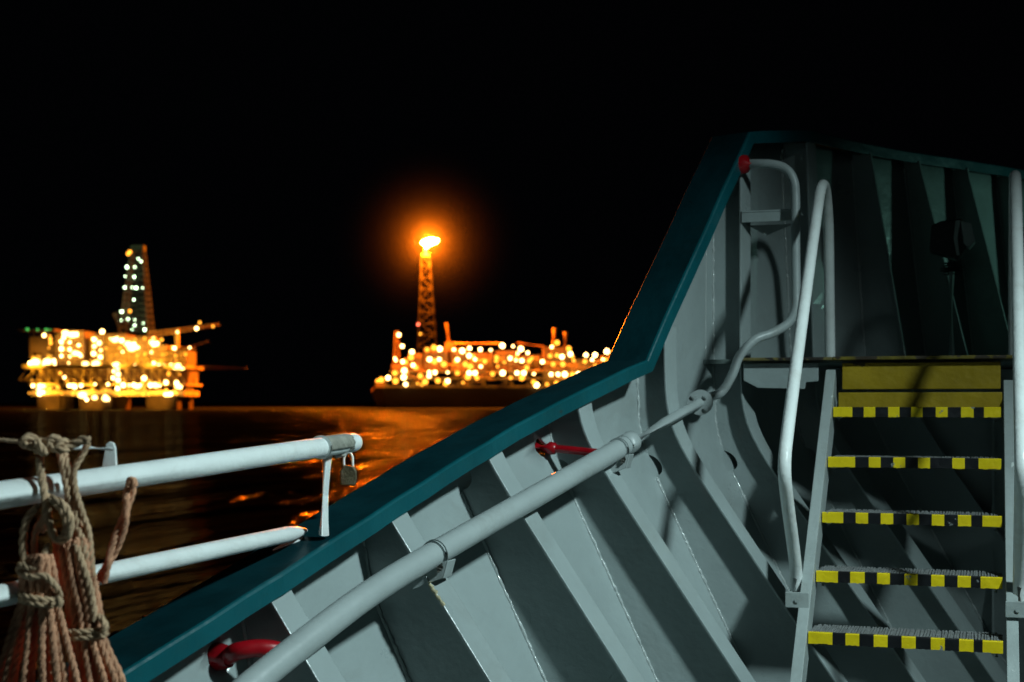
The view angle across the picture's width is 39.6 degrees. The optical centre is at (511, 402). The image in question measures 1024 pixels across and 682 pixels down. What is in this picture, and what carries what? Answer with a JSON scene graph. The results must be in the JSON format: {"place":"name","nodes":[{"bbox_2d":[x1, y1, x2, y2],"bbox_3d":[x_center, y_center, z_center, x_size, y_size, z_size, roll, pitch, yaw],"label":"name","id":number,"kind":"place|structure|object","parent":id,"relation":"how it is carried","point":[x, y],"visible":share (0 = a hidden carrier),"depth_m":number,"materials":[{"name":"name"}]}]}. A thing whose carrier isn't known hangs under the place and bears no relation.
{"place":"outdoors","nodes":[
{"label":"outdoors","id":0,"kind":"place"},
{"bbox_2d":[0,403,544,681],"bbox_3d":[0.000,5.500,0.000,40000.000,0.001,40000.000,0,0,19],"label":"sea","id":1,"kind":"structure","parent":0,"point":[166,516],"depth_m":114.93,"materials":[{"name":"black liquid"}]},
{"bbox_2d":[18,245,246,409],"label":"oil platform","id":2,"kind":"structure","parent":1,"relation":"on","point":[91,360],"depth_m":1091.30,"materials":[{"name":"paint"}]},
{"bbox_2d":[371,238,609,407],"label":"production ship","id":3,"kind":"object","parent":1,"relation":"on","point":[557,365],"visible":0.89,"depth_m":1341.77,"materials":[{"name":"paint"}]},
{"bbox_2d":[0,0,1023,402],"label":"sky","id":4,"kind":"structure","parent":0,"point":[282,169],"materials":[{"name":"black"}]},
{"bbox_2d":[704,359,1012,368],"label":"forecastle deck","id":5,"kind":"structure","parent":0,"point":[1006,363],"depth_m":6.39,"materials":[{"name":"paint"}]},
{"bbox_2d":[742,355,1012,408],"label":"platform beam","id":6,"kind":"structure","parent":5,"relation":"attached to","point":[939,375],"depth_m":6.22,"materials":[{"name":"yellow metal"}]},
{"bbox_2d":[929,219,974,355],"bbox_3d":[2.265,-0.589,7.314,0.224,0.700,0.170,0,0,19],"label":"deck lamp box","id":7,"kind":"object","parent":5,"relation":"on","point":[953,239],"visible":0.98,"depth_m":7.26,"materials":[{"name":"paint"}]},
{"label":"main deck","id":8,"kind":"structure","parent":0,"visible":0},
{"bbox_2d":[36,130,1023,681],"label":"bulwark","id":9,"kind":"object","parent":8,"relation":"on","point":[664,558],"visible":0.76,"depth_m":6.08,"materials":[{"name":"grey paint"}]},
{"bbox_2d":[0,433,362,607],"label":"white rail","id":10,"kind":"object","parent":9,"relation":"attached to","point":[110,475],"visible":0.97,"depth_m":3.50,"materials":[{"name":"metal"}]},
{"bbox_2d":[0,454,80,681],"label":"rope hank","id":11,"kind":"object","parent":10,"relation":"hanging from","point":[38,611],"visible":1,"depth_m":2.92,"materials":[{"name":"beige fabric"}]},
{"bbox_2d":[0,433,90,456],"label":"thin line","id":12,"kind":"object","parent":10,"relation":"attached to","point":[55,443],"visible":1,"depth_m":2.92,"materials":[{"name":"fabric"}]},
{"bbox_2d":[52,442,137,681],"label":"rope hank","id":13,"kind":"object","parent":10,"relation":"hanging from","point":[80,580],"visible":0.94,"depth_m":2.96,"materials":[{"name":"beige fabric"}]},
{"bbox_2d":[340,452,356,485],"bbox_3d":[-0.498,0.200,4.330,0.050,0.105,0.022,0,0,0],"label":"padlock","id":14,"kind":"object","parent":10,"relation":"hanging from","point":[348,474],"visible":0.84,"depth_m":4.32,"materials":[{"name":"grey metal"}]},
{"bbox_2d":[207,639,279,670],"bbox_3d":[-0.786,0.700,3.954,0.377,0.100,0.130,0,0,19],"label":"red pipe","id":15,"kind":"object","parent":9,"relation":"attached to","point":[221,656],"visible":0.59,"depth_m":3.89,"materials":[{"name":"metal"}]},
{"bbox_2d":[232,155,800,681],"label":"pipe rail","id":16,"kind":"object","parent":9,"relation":"attached to","point":[308,639],"visible":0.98,"depth_m":4.64,"materials":[{"name":"white metal"}]},
{"bbox_2d":[535,442,595,454],"bbox_3d":[0.177,0.182,5.557,0.433,0.058,0.052,0,0,31],"label":"red pipe","id":17,"kind":"object","parent":9,"relation":"attached to","point":[551,448],"visible":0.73,"depth_m":5.53,"materials":[{"name":"metal"}]},
{"bbox_2d":[742,209,802,235],"bbox_3d":[1.205,-0.824,6.577,0.255,0.108,0.200,0,0,19],"label":"shelf bracket","id":18,"kind":"object","parent":9,"relation":"attached to","point":[767,215],"visible":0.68,"depth_m":6.50,"materials":[{"name":"grey metal"}]},
{"bbox_2d":[913,369,1012,656],"bbox_3d":[4.237,0.765,6.676,6.200,1.870,0.150,0,0,19],"label":"bulkhead","id":19,"kind":"object","parent":9,"relation":"attached to","point":[970,437],"visible":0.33,"depth_m":7.33,"materials":[{"name":"grey paint"}]},
{"bbox_2d":[778,170,1023,681],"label":"steep stairs","id":20,"kind":"structure","parent":8,"relation":"on","point":[800,595],"depth_m":5.57,"materials":[{"name":"white metal"}]}
]}

